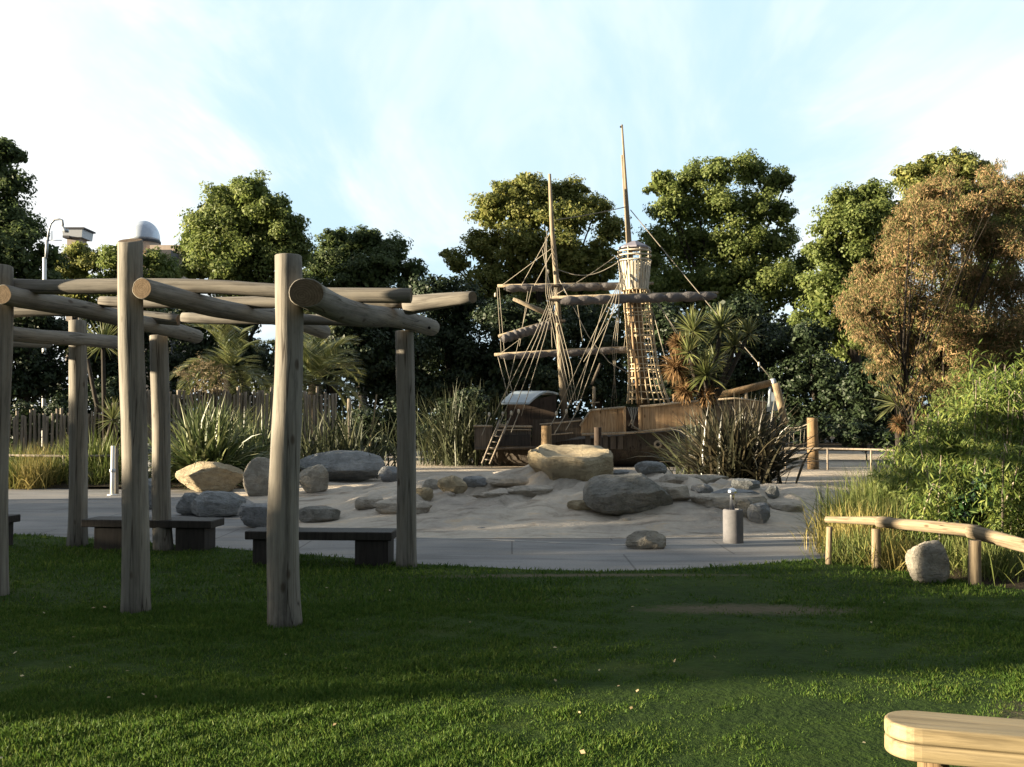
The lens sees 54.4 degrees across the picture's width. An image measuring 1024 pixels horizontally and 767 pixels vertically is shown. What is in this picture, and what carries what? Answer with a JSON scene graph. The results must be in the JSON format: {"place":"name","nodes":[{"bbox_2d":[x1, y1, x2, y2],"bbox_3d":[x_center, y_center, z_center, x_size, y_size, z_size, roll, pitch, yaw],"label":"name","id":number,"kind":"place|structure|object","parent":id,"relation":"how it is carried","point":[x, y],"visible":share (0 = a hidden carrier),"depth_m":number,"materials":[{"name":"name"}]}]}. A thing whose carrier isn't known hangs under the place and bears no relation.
{"place":"outdoors","nodes":[
{"label":"outdoors","id":0,"kind":"place"},
{"bbox_2d":[62,227,95,360],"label":"control tower","id":1,"kind":"structure","parent":0,"point":[83,235],"depth_m":120.39,"materials":[{"name":"concrete"}]},
{"bbox_2d":[10,446,327,489],"bbox_3d":[-21.100,2.608,33.931,30.600,0.386,24.000,0,-2,0],"label":"planting bed","id":2,"kind":"object","parent":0,"point":[66,485],"visible":0.03,"depth_m":22.47,"materials":[{"name":"soil"}]},
{"bbox_2d":[8,450,68,489],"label":"tussock","id":3,"kind":"object","parent":2,"relation":"on","point":[34,477],"visible":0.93,"depth_m":22.24,"materials":[{"name":"plant"}]},
{"bbox_2d":[10,393,68,443],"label":"dark shrub","id":4,"kind":"object","parent":2,"relation":"on","point":[24,407],"visible":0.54,"depth_m":35.46,"materials":[{"name":"green plant"}]},
{"bbox_2d":[11,316,69,451],"bbox_3d":[-18.507,-0.226,38.306,3.920,6.457,3.223,0,-2,0],"label":"dark shrub","id":5,"kind":"object","parent":2,"relation":"on","point":[31,372],"visible":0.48,"depth_m":37.92,"materials":[{"name":"green plant"}]},
{"bbox_2d":[24,456,68,485],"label":"tussock","id":6,"kind":"object","parent":2,"relation":"on","point":[59,474],"visible":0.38,"depth_m":22.73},
{"bbox_2d":[41,218,68,445],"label":"street lamp","id":7,"kind":"object","parent":2,"relation":"on","point":[44,263],"visible":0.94,"depth_m":46.19,"materials":[{"name":"metal"}]},
{"bbox_2d":[9,402,120,459],"bbox_3d":[-12.380,1.531,26.820,3.691,2.054,0.211,0,-2,-11],"label":"stake fence","id":8,"kind":"object","parent":2,"relation":"on","point":[45,426],"visible":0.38,"depth_m":26.75,"materials":[{"name":"brown wood"}]},
{"bbox_2d":[26,425,150,482],"bbox_3d":[-9.666,1.652,23.542,2.875,1.464,3.017,-2,-3,40],"label":"yellow flax","id":9,"kind":"object","parent":2,"relation":"on","point":[105,451],"visible":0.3,"depth_m":23.17,"materials":[{"name":"plant"}]},
{"bbox_2d":[66,319,120,448],"bbox_3d":[-11.174,0.341,27.119,2.918,4.564,1.476,-2,-2,39],"label":"cordyline","id":10,"kind":"object","parent":2,"relation":"on","point":[112,413],"visible":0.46,"depth_m":26.97,"materials":[{"name":"green plant"}]},
{"bbox_2d":[68,457,121,487],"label":"tussock","id":11,"kind":"object","parent":2,"relation":"on","point":[97,478],"visible":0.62,"depth_m":22.56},
{"bbox_2d":[64,303,180,396],"bbox_3d":[-15.596,-0.154,39.968,4.680,6.434,2.567,0,-2,0],"label":"dark shrub","id":12,"kind":"object","parent":2,"relation":"on","point":[112,367],"visible":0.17,"depth_m":39.59,"materials":[{"name":"green plant"}]},
{"bbox_2d":[88,376,181,432],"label":"dark shrub","id":13,"kind":"object","parent":2,"relation":"on","point":[113,392],"visible":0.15,"depth_m":35.94,"materials":[{"name":"green plant"}]},
{"bbox_2d":[99,393,301,491],"bbox_3d":[-7.313,1.263,23.467,4.890,2.237,4.826,1,-2,-26],"label":"green flax","id":14,"kind":"object","parent":2,"relation":"on","point":[196,443],"visible":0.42,"depth_m":23.00,"materials":[{"name":"plant"}]},
{"bbox_2d":[175,351,234,431],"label":"twiggy shrub","id":15,"kind":"object","parent":2,"relation":"on","point":[217,387],"visible":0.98,"depth_m":26.95,"materials":[{"name":"green plant"}]},
{"bbox_2d":[169,323,273,437],"bbox_3d":[-8.393,0.431,28.968,3.417,4.490,3.210,0,-2,0],"label":"feather palm","id":16,"kind":"object","parent":2,"relation":"on","point":[231,385],"visible":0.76,"depth_m":28.65,"materials":[{"name":"green plant"}]},
{"bbox_2d":[168,295,274,418],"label":"dark shrub","id":17,"kind":"object","parent":2,"relation":"on","point":[175,360],"visible":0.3,"depth_m":40.45,"materials":[{"name":"green plant"}]},
{"bbox_2d":[201,400,270,460],"bbox_3d":[-6.634,1.415,25.003,2.914,2.036,2.852,0,-2,0],"label":"pale flax","id":18,"kind":"object","parent":2,"relation":"on","point":[261,437],"visible":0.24,"depth_m":24.76,"materials":[{"name":"plant"}]},
{"bbox_2d":[147,387,336,470],"bbox_3d":[-7.530,1.322,27.377,5.373,2.509,0.229,0,-2,-13],"label":"stake fence","id":19,"kind":"object","parent":2,"relation":"on","point":[258,399],"visible":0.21,"depth_m":27.46,"materials":[{"name":"brown wood"}]},
{"bbox_2d":[250,311,367,438],"bbox_3d":[-6.124,0.304,29.989,3.574,4.812,4.073,0,-2,0],"label":"feather palm","id":20,"kind":"object","parent":2,"relation":"on","point":[316,364],"visible":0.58,"depth_m":29.87,"materials":[{"name":"green plant"}]},
{"bbox_2d":[10,422,906,450],"bbox_3d":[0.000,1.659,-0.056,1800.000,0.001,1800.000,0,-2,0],"label":"ground","id":21,"kind":"structure","parent":0,"point":[828,444],"depth_m":58.33,"materials":[{"name":"soil"}]},
{"bbox_2d":[0,136,70,323],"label":"broadleaf tree","id":22,"kind":"object","parent":21,"relation":"on","point":[21,232],"visible":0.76,"depth_m":49.50,"materials":[{"name":"green plant"}]},
{"bbox_2d":[54,240,108,361],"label":"broadleaf tree","id":23,"kind":"object","parent":21,"relation":"on","point":[82,257],"visible":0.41,"depth_m":63.46,"materials":[{"name":"green plant"}]},
{"bbox_2d":[88,244,181,336],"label":"broadleaf tree","id":24,"kind":"object","parent":21,"relation":"on","point":[157,263],"visible":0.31,"depth_m":59.60,"materials":[{"name":"green plant"}]},
{"bbox_2d":[127,221,192,420],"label":"domed building","id":25,"kind":"structure","parent":21,"relation":"on","point":[147,233],"depth_m":198.43,"materials":[{"name":"metal"}]},
{"bbox_2d":[171,169,317,424],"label":"broadleaf tree","id":26,"kind":"object","parent":21,"relation":"on","point":[245,229],"visible":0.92,"depth_m":49.43,"materials":[{"name":"green plant"}]},
{"bbox_2d":[303,308,393,413],"bbox_3d":[-7.079,-0.301,39.727,4.753,6.687,3.477,0,-2,0],"label":"dark tree","id":27,"kind":"object","parent":21,"relation":"on","point":[369,347],"visible":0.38,"depth_m":39.55,"materials":[{"name":"green plant"}]},
{"bbox_2d":[302,224,429,445],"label":"broadleaf tree","id":28,"kind":"object","parent":21,"relation":"on","point":[344,261],"visible":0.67,"depth_m":55.32,"materials":[{"name":"green plant"}]},
{"bbox_2d":[351,397,423,455],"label":"dark shrub","id":29,"kind":"object","parent":21,"relation":"on","point":[385,415],"visible":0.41,"depth_m":35.89,"materials":[{"name":"green plant"}]},
{"bbox_2d":[346,327,451,455],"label":"dark tree","id":30,"kind":"object","parent":21,"relation":"on","point":[382,386],"visible":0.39,"depth_m":40.66,"materials":[{"name":"green plant"}]},
{"bbox_2d":[416,385,493,445],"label":"dark shrub","id":31,"kind":"object","parent":21,"relation":"on","point":[480,402],"visible":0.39,"depth_m":33.23,"materials":[{"name":"green plant"}]},
{"bbox_2d":[408,273,504,409],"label":"dark tree","id":32,"kind":"object","parent":21,"relation":"on","point":[463,353],"visible":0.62,"depth_m":42.61,"materials":[{"name":"green plant"}]},
{"bbox_2d":[10,300,1023,443],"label":"wood","id":33,"kind":"object","parent":21,"relation":"on","point":[177,348],"visible":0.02,"depth_m":63.29,"materials":[{"name":"green plant"}]},
{"bbox_2d":[465,294,582,417],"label":"dark tree","id":34,"kind":"object","parent":21,"relation":"on","point":[488,319],"visible":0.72,"depth_m":41.32,"materials":[{"name":"green plant"}]},
{"bbox_2d":[438,171,634,390],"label":"broadleaf tree","id":35,"kind":"object","parent":21,"relation":"on","point":[520,202],"visible":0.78,"depth_m":53.47,"materials":[{"name":"green plant"}]},
{"bbox_2d":[555,304,636,409],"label":"dark tree","id":36,"kind":"object","parent":21,"relation":"on","point":[590,320],"visible":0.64,"depth_m":42.75,"materials":[{"name":"green plant"}]},
{"bbox_2d":[627,301,735,402],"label":"dark tree","id":37,"kind":"object","parent":21,"relation":"on","point":[664,326],"visible":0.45,"depth_m":41.07,"materials":[{"name":"green plant"}]},
{"bbox_2d":[611,148,818,364],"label":"broadleaf tree","id":38,"kind":"object","parent":21,"relation":"on","point":[700,250],"visible":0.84,"depth_m":54.41,"materials":[{"name":"green plant"}]},
{"bbox_2d":[705,289,804,400],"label":"dark tree","id":39,"kind":"object","parent":21,"relation":"on","point":[766,349],"visible":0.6,"depth_m":42.60,"materials":[{"name":"green plant"}]},
{"bbox_2d":[763,315,872,447],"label":"dark tree","id":40,"kind":"object","parent":21,"relation":"on","point":[818,377],"visible":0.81,"depth_m":40.75,"materials":[{"name":"green plant"}]},
{"bbox_2d":[786,177,917,450],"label":"broadleaf tree","id":41,"kind":"object","parent":21,"relation":"on","point":[847,227],"visible":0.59,"depth_m":46.65,"materials":[{"name":"green plant"}]},
{"bbox_2d":[798,412,926,460],"bbox_3d":[12.830,1.959,35.772,4.871,1.895,1.902,0,-2,0],"label":"dark shrub","id":42,"kind":"object","parent":21,"relation":"on","point":[854,435],"visible":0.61,"depth_m":35.63,"materials":[{"name":"green plant"}]},
{"bbox_2d":[829,352,937,458],"bbox_3d":[14.145,0.696,38.161,4.310,4.608,2.659,1,-2,-19],"label":"dark shrub","id":43,"kind":"object","parent":21,"relation":"on","point":[856,387],"visible":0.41,"depth_m":37.79,"materials":[{"name":"green plant"}]},
{"bbox_2d":[876,476,920,517],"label":"shrub","id":44,"kind":"object","parent":21,"relation":"on","point":[887,485],"visible":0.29,"depth_m":13.36,"materials":[{"name":"green plant"}]},
{"bbox_2d":[889,146,1023,318],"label":"broadleaf tree","id":45,"kind":"object","parent":21,"relation":"on","point":[930,165],"visible":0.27,"depth_m":52.89,"materials":[{"name":"green plant"}]},
{"bbox_2d":[8,487,926,570],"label":"path","id":46,"kind":"structure","parent":0,"point":[42,510],"depth_m":12.24,"materials":[{"name":"concrete"}]},
{"bbox_2d":[176,492,197,514],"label":"boulder","id":47,"kind":"object","parent":46,"relation":"on","point":[184,503],"visible":0.62,"depth_m":16.19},
{"bbox_2d":[175,461,243,491],"bbox_3d":[-6.544,2.038,21.655,1.440,0.697,0.998,1,-2,-28],"label":"boulder","id":48,"kind":"object","parent":46,"relation":"on","point":[201,476],"visible":0.9,"depth_m":21.30,"materials":[{"name":"beige stone"}]},
{"bbox_2d":[190,490,245,516],"bbox_3d":[-4.778,1.962,16.143,0.926,0.455,0.650,0,-2,0],"label":"boulder","id":49,"kind":"object","parent":46,"relation":"on","point":[207,503],"visible":0.84,"depth_m":15.90,"materials":[{"name":"stone"}]},
{"bbox_2d":[238,503,266,527],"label":"boulder","id":50,"kind":"object","parent":46,"relation":"on","point":[253,515],"visible":0.65,"depth_m":14.38,"materials":[{"name":"stone"}]},
{"bbox_2d":[416,537,816,545],"bbox_3d":[0.986,2.029,12.713,5.918,0.031,0.514,0,-2,6],"label":"kerb line","id":51,"kind":"object","parent":46,"relation":"on","point":[608,544],"visible":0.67,"depth_m":12.56,"materials":[{"name":"grey concrete"}]},
{"bbox_2d":[625,530,665,548],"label":"boulder","id":52,"kind":"object","parent":46,"relation":"on","point":[644,539],"visible":0.94,"depth_m":12.10,"materials":[{"name":"stone"}]},
{"bbox_2d":[723,488,743,543],"bbox_3d":[2.824,1.681,12.740,0.256,0.697,0.256,0,-2,0],"label":"drinking fountain","id":53,"kind":"object","parent":46,"relation":"on","point":[732,524],"visible":1,"depth_m":12.63,"materials":[{"name":"grey concrete"}]},
{"bbox_2d":[790,499,866,541],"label":"tussock","id":54,"kind":"object","parent":46,"relation":"on","point":[813,530],"visible":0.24,"depth_m":12.79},
{"bbox_2d":[809,500,907,546],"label":"tussock","id":55,"kind":"object","parent":46,"relation":"on","point":[883,532],"visible":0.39,"depth_m":12.08,"materials":[{"name":"plant"}]},
{"bbox_2d":[0,532,1023,766],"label":"lawn","id":56,"kind":"structure","parent":0,"point":[838,735],"depth_m":6.37,"materials":[{"name":"plant"}]},
{"bbox_2d":[81,516,223,550],"bbox_3d":[-4.350,1.823,12.095,1.620,0.370,0.420,0,-2,6],"label":"slab bench","id":57,"kind":"object","parent":56,"relation":"on","point":[196,533],"visible":0.77,"depth_m":11.94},
{"bbox_2d":[0,238,476,628],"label":"pergola","id":58,"kind":"object","parent":56,"relation":"on","point":[290,294],"visible":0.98,"depth_m":8.89,"materials":[{"name":"brown"}]},
{"bbox_2d":[245,527,396,565],"bbox_3d":[-2.070,1.783,10.896,1.600,0.370,0.420,0,-2,4],"label":"slab bench","id":59,"kind":"object","parent":56,"relation":"on","point":[374,546],"visible":0.7,"depth_m":10.69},
{"bbox_2d":[824,516,1023,584],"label":"rail fence","id":60,"kind":"object","parent":56,"relation":"on","point":[977,534],"visible":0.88,"depth_m":9.94,"materials":[{"name":"wood"}]},
{"bbox_2d":[905,540,949,582],"bbox_3d":[4.018,1.734,9.640,0.414,0.445,0.272,0,-2,0],"label":"boulder","id":61,"kind":"object","parent":56,"relation":"on","point":[925,561],"visible":0.91,"depth_m":9.53,"materials":[{"name":"stone"}]},
{"bbox_2d":[884,710,1023,766],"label":"oak bench","id":62,"kind":"object","parent":56,"relation":"on","point":[927,739],"visible":1,"depth_m":3.66,"materials":[{"name":"wood"}]},
{"bbox_2d":[0,0,1023,418],"label":"sky","id":63,"kind":"structure","parent":0,"point":[386,116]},
{"bbox_2d":[231,451,906,537],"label":"sand","id":64,"kind":"structure","parent":0,"point":[466,514],"depth_m":15.06,"materials":[{"name":"sand"}]},
{"bbox_2d":[243,457,269,495],"bbox_3d":[-5.096,1.907,20.240,0.699,0.826,0.501,0,-2,0],"label":"boulder","id":65,"kind":"object","parent":64,"relation":"on","point":[256,477],"visible":0.7,"depth_m":20.06,"materials":[{"name":"stone"}]},
{"bbox_2d":[299,464,328,492],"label":"boulder","id":66,"kind":"object","parent":64,"relation":"on","point":[314,479],"visible":0.96,"depth_m":19.94,"materials":[{"name":"stone"}]},
{"bbox_2d":[299,506,340,522],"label":"boulder","id":67,"kind":"object","parent":64,"relation":"on","point":[312,514],"visible":0.91,"depth_m":15.05,"materials":[{"name":"stone"}]},
{"bbox_2d":[227,399,430,478],"bbox_3d":[-4.989,1.378,26.815,5.799,2.158,5.670,0,-2,0],"label":"dark flax","id":68,"kind":"object","parent":64,"relation":"on","point":[323,444],"visible":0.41,"depth_m":26.70,"materials":[{"name":"plant"}]},
{"bbox_2d":[300,450,384,481],"bbox_3d":[-4.191,2.059,24.575,2.172,0.818,1.270,0,-2,0],"label":"boulder","id":69,"kind":"object","parent":64,"relation":"on","point":[348,466],"visible":0.82,"depth_m":24.23,"materials":[{"name":"stone"}]},
{"bbox_2d":[354,496,383,509],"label":"boulder","id":70,"kind":"object","parent":64,"relation":"on","point":[363,503],"visible":0.69,"depth_m":15.64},
{"bbox_2d":[375,499,432,513],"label":"boulder","id":71,"kind":"object","parent":64,"relation":"on","point":[386,506],"visible":0.69,"depth_m":15.13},
{"bbox_2d":[366,379,531,467],"bbox_3d":[-1.595,1.182,32.954,5.572,2.972,5.898,1,-2,-36],"label":"dark flax","id":72,"kind":"object","parent":64,"relation":"on","point":[448,452],"visible":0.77,"depth_m":32.12,"materials":[{"name":"plant"}]},
{"bbox_2d":[437,475,467,493],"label":"boulder","id":73,"kind":"object","parent":64,"relation":"on","point":[454,484],"visible":0.96,"depth_m":16.34,"materials":[{"name":"beige stone"}]},
{"bbox_2d":[486,476,528,485],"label":"boulder","id":74,"kind":"object","parent":64,"relation":"on","point":[507,480],"visible":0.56,"depth_m":16.66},
{"bbox_2d":[507,485,552,497],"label":"boulder","id":75,"kind":"object","parent":64,"relation":"on","point":[533,491],"visible":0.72,"depth_m":15.62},
{"bbox_2d":[527,444,613,481],"bbox_3d":[0.994,1.392,17.232,1.482,0.678,2.047,0,-2,0],"label":"boulder","id":76,"kind":"object","parent":64,"relation":"on","point":[583,463],"visible":0.82,"depth_m":16.46,"materials":[{"name":"beige stone"}]},
{"bbox_2d":[473,124,777,466],"bbox_3d":[3.739,-2.861,32.583,9.916,11.314,4.663,0,-2,0],"label":"pirate ship","id":77,"kind":"object","parent":64,"relation":"on","point":[526,412],"visible":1,"depth_m":31.71,"materials":[{"name":"brown wood"}]},
{"bbox_2d":[583,473,672,514],"bbox_3d":[1.736,1.670,14.984,1.375,0.649,1.052,0,-2,0],"label":"boulder","id":78,"kind":"object","parent":64,"relation":"on","point":[631,493],"visible":0.94,"depth_m":14.59,"materials":[{"name":"stone"}]},
{"bbox_2d":[634,461,666,473],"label":"boulder","id":79,"kind":"object","parent":64,"relation":"on","point":[646,467],"visible":0.94,"depth_m":17.89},
{"bbox_2d":[655,482,689,500],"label":"boulder","id":80,"kind":"object","parent":64,"relation":"on","point":[677,491],"visible":0.52,"depth_m":15.01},
{"bbox_2d":[624,409,732,473],"bbox_3d":[4.867,1.448,24.954,3.448,1.885,3.265,-1,-2,30],"label":"dark flax","id":81,"kind":"object","parent":64,"relation":"on","point":[681,467],"visible":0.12,"depth_m":24.81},
{"bbox_2d":[657,302,767,425],"bbox_3d":[5.150,0.205,25.644,2.978,4.730,1.901,1,-2,-37],"label":"cordyline","id":82,"kind":"object","parent":64,"relation":"on","point":[681,345],"visible":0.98,"depth_m":25.43,"materials":[{"name":"green plant"}]},
{"bbox_2d":[690,493,767,508],"bbox_3d":[3.272,1.791,14.968,1.172,0.266,0.606,0,-2,0],"label":"boulder","id":83,"kind":"object","parent":64,"relation":"on","point":[720,500],"visible":0.65,"depth_m":14.80,"materials":[{"name":"stone"}]},
{"bbox_2d":[647,391,837,483],"bbox_3d":[5.003,1.176,22.517,4.985,2.222,4.246,1,-2,-35],"label":"bronze flax","id":84,"kind":"object","parent":64,"relation":"on","point":[734,447],"visible":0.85,"depth_m":21.91,"materials":[{"name":"plant"}]},
{"bbox_2d":[731,478,759,489],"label":"boulder","id":85,"kind":"object","parent":64,"relation":"on","point":[744,483],"visible":0.82,"depth_m":16.52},
{"bbox_2d":[747,502,769,522],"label":"boulder","id":86,"kind":"object","parent":64,"relation":"on","point":[759,512],"visible":0.98,"depth_m":14.30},
{"bbox_2d":[772,383,788,423],"bbox_3d":[8.472,0.637,31.496,0.251,1.319,0.246,-12,-2,0],"label":"mooring post","id":87,"kind":"object","parent":64,"relation":"on","point":[778,395],"visible":0.88,"depth_m":31.40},
{"bbox_2d":[807,418,818,468],"bbox_3d":[9.100,1.843,30.163,0.353,1.609,0.360,1,-2,0],"label":"mooring post","id":88,"kind":"object","parent":64,"relation":"on","point":[812,429],"visible":0.77,"depth_m":30.03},
{"bbox_2d":[790,475,895,531],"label":"tussock","id":89,"kind":"object","parent":64,"relation":"on","point":[829,505],"visible":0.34,"depth_m":13.51,"materials":[{"name":"plant"}]},
{"bbox_2d":[807,464,899,513],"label":"tussock","id":90,"kind":"object","parent":64,"relation":"on","point":[875,491],"visible":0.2,"depth_m":14.71,"materials":[{"name":"plant"}]},
{"bbox_2d":[869,370,923,466],"bbox_3d":[10.520,0.989,27.154,1.938,3.267,1.565,2,-3,-44],"label":"cordyline","id":91,"kind":"object","parent":64,"relation":"on","point":[899,419],"visible":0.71,"depth_m":26.91,"materials":[{"name":"green plant"}]},
{"bbox_2d":[901,235,1023,393],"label":"tree","id":92,"kind":"object","parent":64,"relation":"on","point":[993,265],"visible":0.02,"depth_m":26.96,"materials":[{"name":"green plant"}]},
{"bbox_2d":[838,544,1023,589],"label":"soil bed","id":93,"kind":"object","parent":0,"point":[1019,585],"visible":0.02,"depth_m":9.66,"materials":[{"name":"soil"}]},
{"bbox_2d":[800,517,870,554],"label":"tussock","id":94,"kind":"object","parent":93,"relation":"on","point":[824,539],"visible":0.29,"depth_m":11.68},
{"bbox_2d":[797,525,905,565],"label":"tussock","id":95,"kind":"object","parent":93,"relation":"on","point":[847,556],"visible":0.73,"depth_m":10.84,"materials":[{"name":"plant"}]},
{"bbox_2d":[827,487,935,545],"bbox_3d":[4.753,1.618,12.567,1.611,0.792,1.569,-1,-2,29],"label":"tussock","id":96,"kind":"object","parent":93,"relation":"on","point":[902,507],"visible":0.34,"depth_m":12.48,"materials":[{"name":"plant"}]},
{"bbox_2d":[835,525,931,569],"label":"tussock","id":97,"kind":"object","parent":93,"relation":"on","point":[883,544],"visible":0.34,"depth_m":10.72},
{"bbox_2d":[858,434,926,514],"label":"bamboo","id":98,"kind":"object","parent":93,"relation":"on","point":[902,476],"visible":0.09,"depth_m":14.60,"materials":[{"name":"green plant"}]},
{"bbox_2d":[838,530,960,574],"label":"tussock","id":99,"kind":"object","parent":93,"relation":"on","point":[899,562],"visible":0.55,"depth_m":10.42,"materials":[{"name":"plant"}]},
{"bbox_2d":[829,157,1023,465],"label":"rusty tree","id":100,"kind":"object","parent":93,"relation":"on","point":[971,330],"visible":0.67,"depth_m":23.69,"materials":[{"name":"brown plant"}]},
{"bbox_2d":[885,400,997,540],"bbox_3d":[5.968,1.228,13.481,1.579,2.028,2.790,-1,-2,25],"label":"bamboo","id":101,"kind":"object","parent":93,"relation":"on","point":[934,439],"visible":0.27,"depth_m":12.90,"materials":[{"name":"green plant"}]},
{"bbox_2d":[896,518,1015,575],"bbox_3d":[4.668,1.662,10.383,1.316,0.558,1.337,-1,-2,20],"label":"tussock","id":102,"kind":"object","parent":93,"relation":"on","point":[952,546],"visible":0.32,"depth_m":10.20,"materials":[{"name":"plant"}]},
{"bbox_2d":[897,365,1017,457],"bbox_3d":[7.503,0.981,16.409,2.423,2.556,0.981,0,-2,0],"label":"fern shrub","id":103,"kind":"object","parent":93,"relation":"on","point":[950,398],"visible":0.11,"depth_m":16.40,"materials":[{"name":"green plant"}]},
{"bbox_2d":[896,420,1023,547],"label":"bamboo","id":104,"kind":"object","parent":93,"relation":"on","point":[936,503],"visible":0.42,"depth_m":11.37,"materials":[{"name":"green plant"}]},
{"bbox_2d":[917,525,1023,584],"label":"tussock","id":105,"kind":"object","parent":93,"relation":"on","point":[997,565],"visible":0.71,"depth_m":9.72,"materials":[{"name":"plant"}]},
{"bbox_2d":[944,468,1005,526],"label":"glossy shrub","id":106,"kind":"object","parent":93,"relation":"on","point":[962,513],"visible":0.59,"depth_m":11.18,"materials":[{"name":"green plant"}]},
{"bbox_2d":[942,338,1023,523],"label":"bamboo","id":107,"kind":"object","parent":93,"relation":"on","point":[1003,394],"visible":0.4,"depth_m":11.93,"materials":[{"name":"green plant"}]},
{"bbox_2d":[955,413,1023,550],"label":"bamboo","id":108,"kind":"object","parent":93,"relation":"on","point":[1010,502],"visible":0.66,"depth_m":10.83,"materials":[{"name":"green plant"}]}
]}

